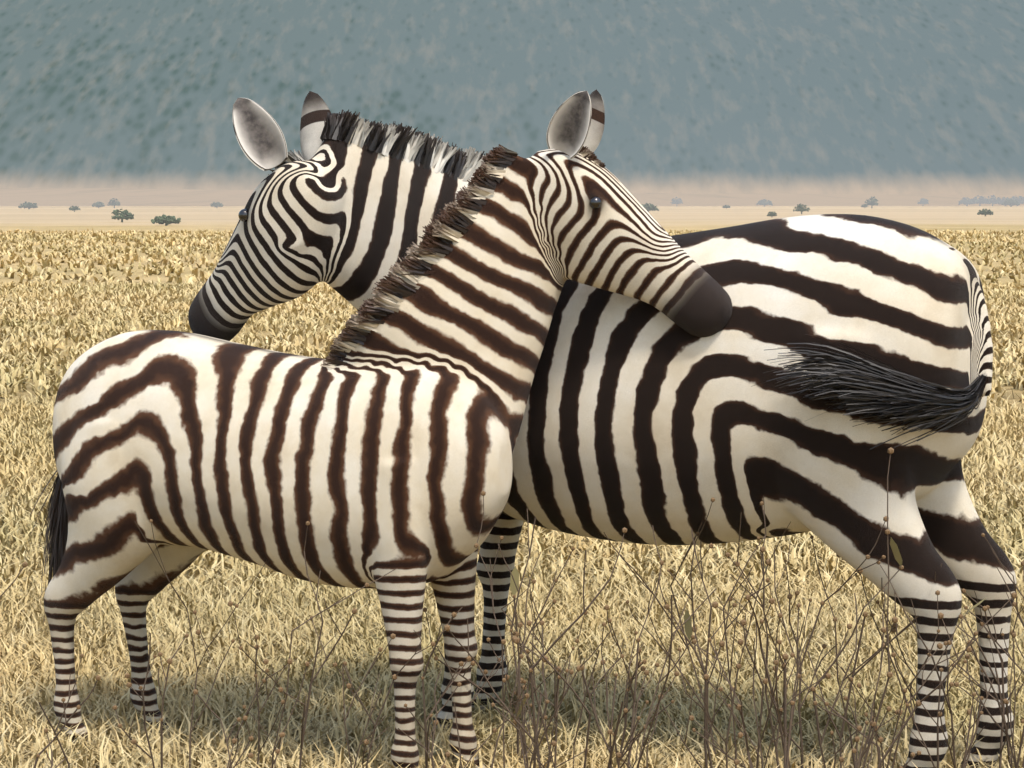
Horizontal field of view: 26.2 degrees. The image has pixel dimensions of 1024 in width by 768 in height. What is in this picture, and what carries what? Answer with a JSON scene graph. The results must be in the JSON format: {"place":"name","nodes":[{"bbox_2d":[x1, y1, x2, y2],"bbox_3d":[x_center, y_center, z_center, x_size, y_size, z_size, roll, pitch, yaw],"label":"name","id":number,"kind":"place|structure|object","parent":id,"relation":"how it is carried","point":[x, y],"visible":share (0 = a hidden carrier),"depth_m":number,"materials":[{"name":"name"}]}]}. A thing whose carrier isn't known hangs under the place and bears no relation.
{"place":"outdoors","nodes":[
{"label":"outdoors","id":0,"kind":"place"},
{"bbox_2d":[238,209,247,221],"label":"eyes","id":1,"kind":"object","parent":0,"point":[243,215],"visible":0.47,"depth_m":5.02},
{"bbox_2d":[0,0,1023,205],"bbox_3d":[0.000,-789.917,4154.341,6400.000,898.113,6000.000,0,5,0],"label":"crater wall","id":2,"kind":"structure","parent":0,"point":[775,102],"depth_m":5297.21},
{"bbox_2d":[0,563,1023,767],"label":"grass","id":3,"kind":"structure","parent":0,"point":[267,611],"depth_m":5.83,"materials":[{"name":"beige plant"}]},
{"bbox_2d":[0,391,1023,596],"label":"grass","id":4,"kind":"structure","parent":0,"point":[998,450],"depth_m":8.18,"materials":[{"name":"beige plant"}]},
{"bbox_2d":[0,279,1023,406],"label":"grass","id":5,"kind":"structure","parent":0,"point":[96,304],"depth_m":23.57,"materials":[{"name":"beige plant"}]},
{"bbox_2d":[0,206,1023,766],"bbox_3d":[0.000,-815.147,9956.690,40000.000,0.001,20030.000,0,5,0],"label":"ground","id":6,"kind":"structure","parent":0,"point":[668,218],"depth_m":125.80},
{"bbox_2d":[18,201,37,208],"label":"tree","id":7,"kind":"object","parent":6,"relation":"on","point":[28,205],"visible":1,"depth_m":512.20,"materials":[{"name":"grey plant"}]},
{"bbox_2d":[69,205,79,211],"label":"tree","id":8,"kind":"object","parent":6,"relation":"on","point":[74,208],"visible":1,"depth_m":356.89,"materials":[{"name":"plant"}]},
{"bbox_2d":[92,201,104,207],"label":"tree","id":9,"kind":"object","parent":6,"relation":"on","point":[98,204],"visible":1,"depth_m":632.77,"materials":[{"name":"plant"}]},
{"bbox_2d":[107,198,119,207],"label":"tree","id":10,"kind":"object","parent":6,"relation":"on","point":[114,203],"visible":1,"depth_m":644.08,"materials":[{"name":"plant"}]},
{"bbox_2d":[111,209,133,221],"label":"tree","id":11,"kind":"object","parent":6,"relation":"on","point":[125,214],"visible":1,"depth_m":153.64,"materials":[{"name":"green plant"}]},
{"bbox_2d":[151,214,180,225],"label":"tree","id":12,"kind":"object","parent":6,"relation":"on","point":[165,219],"visible":1,"depth_m":130.69,"materials":[{"name":"green plant"}]},
{"bbox_2d":[211,202,222,207],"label":"tree","id":13,"kind":"object","parent":6,"relation":"on","point":[216,204],"visible":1,"depth_m":627.24,"materials":[{"name":"grey plant"}]},
{"bbox_2d":[0,521,524,767],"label":"weed stems","id":14,"kind":"object","parent":6,"relation":"on","point":[426,731],"visible":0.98,"depth_m":4.66,"materials":[{"name":"brown plant"}]},
{"bbox_2d":[22,519,528,767],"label":"weed pods","id":15,"kind":"object","parent":14,"relation":"attached to","point":[280,689],"visible":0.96,"depth_m":4.53,"materials":[{"name":"brown plant"}]},
{"bbox_2d":[44,149,732,767],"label":"zebra","id":16,"kind":"object","parent":6,"relation":"on","point":[388,447],"visible":0.98,"depth_m":4.82},
{"bbox_2d":[27,470,81,631],"bbox_3d":[-1.082,0.374,5.310,0.155,0.483,0.180,2,5,28],"label":"zebra tail","id":17,"kind":"object","parent":16,"relation":"attached to","point":[57,528],"visible":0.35,"depth_m":5.28},
{"bbox_2d":[321,144,604,368],"bbox_3d":[-0.106,-0.282,4.833,0.633,0.516,0.147,0,5,-4],"label":"zebra mane","id":18,"kind":"object","parent":16,"relation":"attached to","point":[442,233],"visible":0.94,"depth_m":4.80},
{"bbox_2d":[546,89,604,158],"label":"zebra ears","id":19,"kind":"object","parent":16,"relation":"attached to","point":[576,123],"visible":0.97,"depth_m":4.81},
{"bbox_2d":[188,139,1016,767],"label":"zebra","id":20,"kind":"object","parent":6,"relation":"on","point":[640,419],"visible":0.73,"depth_m":4.87},
{"bbox_2d":[232,91,331,170],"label":"zebra ears","id":21,"kind":"object","parent":20,"relation":"attached to","point":[260,137],"visible":0.88,"depth_m":4.99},
{"bbox_2d":[268,109,485,181],"bbox_3d":[-0.197,-0.486,5.213,0.218,0.312,0.808,9,10,63],"label":"zebra mane","id":22,"kind":"object","parent":20,"relation":"attached to","point":[398,141],"visible":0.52,"depth_m":5.13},
{"bbox_2d":[642,203,658,211],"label":"tree","id":23,"kind":"object","parent":6,"relation":"on","point":[648,207],"visible":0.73,"depth_m":319.77,"materials":[{"name":"plant"}]},
{"bbox_2d":[670,197,682,205],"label":"tree","id":24,"kind":"object","parent":6,"relation":"on","point":[677,201],"visible":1,"depth_m":1145.05,"materials":[{"name":"grey plant"}]},
{"bbox_2d":[425,454,1023,767],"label":"weeds","id":25,"kind":"object","parent":6,"relation":"on","point":[632,739],"depth_m":4.54,"materials":[{"name":"brown plant"}]},
{"bbox_2d":[423,447,1023,767],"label":"weed pods","id":26,"kind":"object","parent":25,"relation":"attached to","point":[515,639],"visible":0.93,"depth_m":4.39,"materials":[{"name":"brown plant"}]},
{"bbox_2d":[756,199,772,206],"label":"tree","id":27,"kind":"object","parent":6,"relation":"on","point":[764,202],"visible":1,"depth_m":986.12,"materials":[{"name":"grey plant"}]},
{"bbox_2d":[767,211,776,217],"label":"tree","id":28,"kind":"object","parent":6,"relation":"on","point":[771,213],"visible":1,"depth_m":205.08,"materials":[{"name":"plant"}]},
{"bbox_2d":[793,203,809,213],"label":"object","id":29,"kind":"object","parent":6,"relation":"on","point":[800,207],"visible":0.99,"depth_m":273.63,"materials":[{"name":"grey plant"}]},
{"bbox_2d":[865,196,877,207],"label":"tree","id":30,"kind":"object","parent":6,"relation":"on","point":[871,202],"visible":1,"depth_m":614.93,"materials":[{"name":"plant"}]},
{"bbox_2d":[917,198,928,205],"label":"tree","id":31,"kind":"object","parent":6,"relation":"on","point":[923,201],"visible":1,"depth_m":1144.94,"materials":[{"name":"grey plant"}]},
{"bbox_2d":[958,197,975,205],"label":"tree","id":32,"kind":"object","parent":6,"relation":"on","point":[969,201],"visible":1,"depth_m":1144.73,"materials":[{"name":"grey plant"}]},
{"bbox_2d":[973,195,989,205],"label":"tree","id":33,"kind":"object","parent":6,"relation":"on","point":[981,200],"visible":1,"depth_m":1147.13,"materials":[{"name":"grey plant"}]},
{"bbox_2d":[977,208,992,215],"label":"tree","id":34,"kind":"object","parent":6,"relation":"on","point":[985,212],"visible":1,"depth_m":226.68,"materials":[{"name":"green plant"}]},
{"bbox_2d":[985,195,1001,205],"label":"tree","id":35,"kind":"object","parent":6,"relation":"on","point":[995,200],"visible":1,"depth_m":1150.54,"materials":[{"name":"grey plant"}]},
{"bbox_2d":[999,197,1010,205],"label":"tree","id":36,"kind":"object","parent":6,"relation":"on","point":[1003,199],"visible":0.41,"depth_m":1153.71,"materials":[{"name":"plant"}]},
{"bbox_2d":[1001,199,1019,206],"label":"tree","id":37,"kind":"object","parent":6,"relation":"on","point":[1010,202],"visible":1,"depth_m":875.54,"materials":[{"name":"grey plant"}]},
{"bbox_2d":[1011,196,1023,205],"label":"tree","id":38,"kind":"object","parent":6,"relation":"on","point":[1020,199],"visible":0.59,"depth_m":1156.77,"materials":[{"name":"grey plant"}]},
{"bbox_2d":[0,228,1023,284],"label":"grass","id":39,"kind":"structure","parent":0,"point":[188,241],"depth_m":57.96,"materials":[{"name":"beige plant"}]},
{"bbox_2d":[589,196,601,208],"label":"eyes","id":40,"kind":"object","parent":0,"point":[595,202],"visible":0.47,"depth_m":4.78},
{"bbox_2d":[754,334,986,448],"bbox_3d":[0.775,0.017,4.642,0.532,0.246,0.188,-1,5,-7],"label":"zebra tail tuft","id":41,"kind":"object","parent":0,"point":[872,388],"visible":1,"depth_m":4.62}
]}

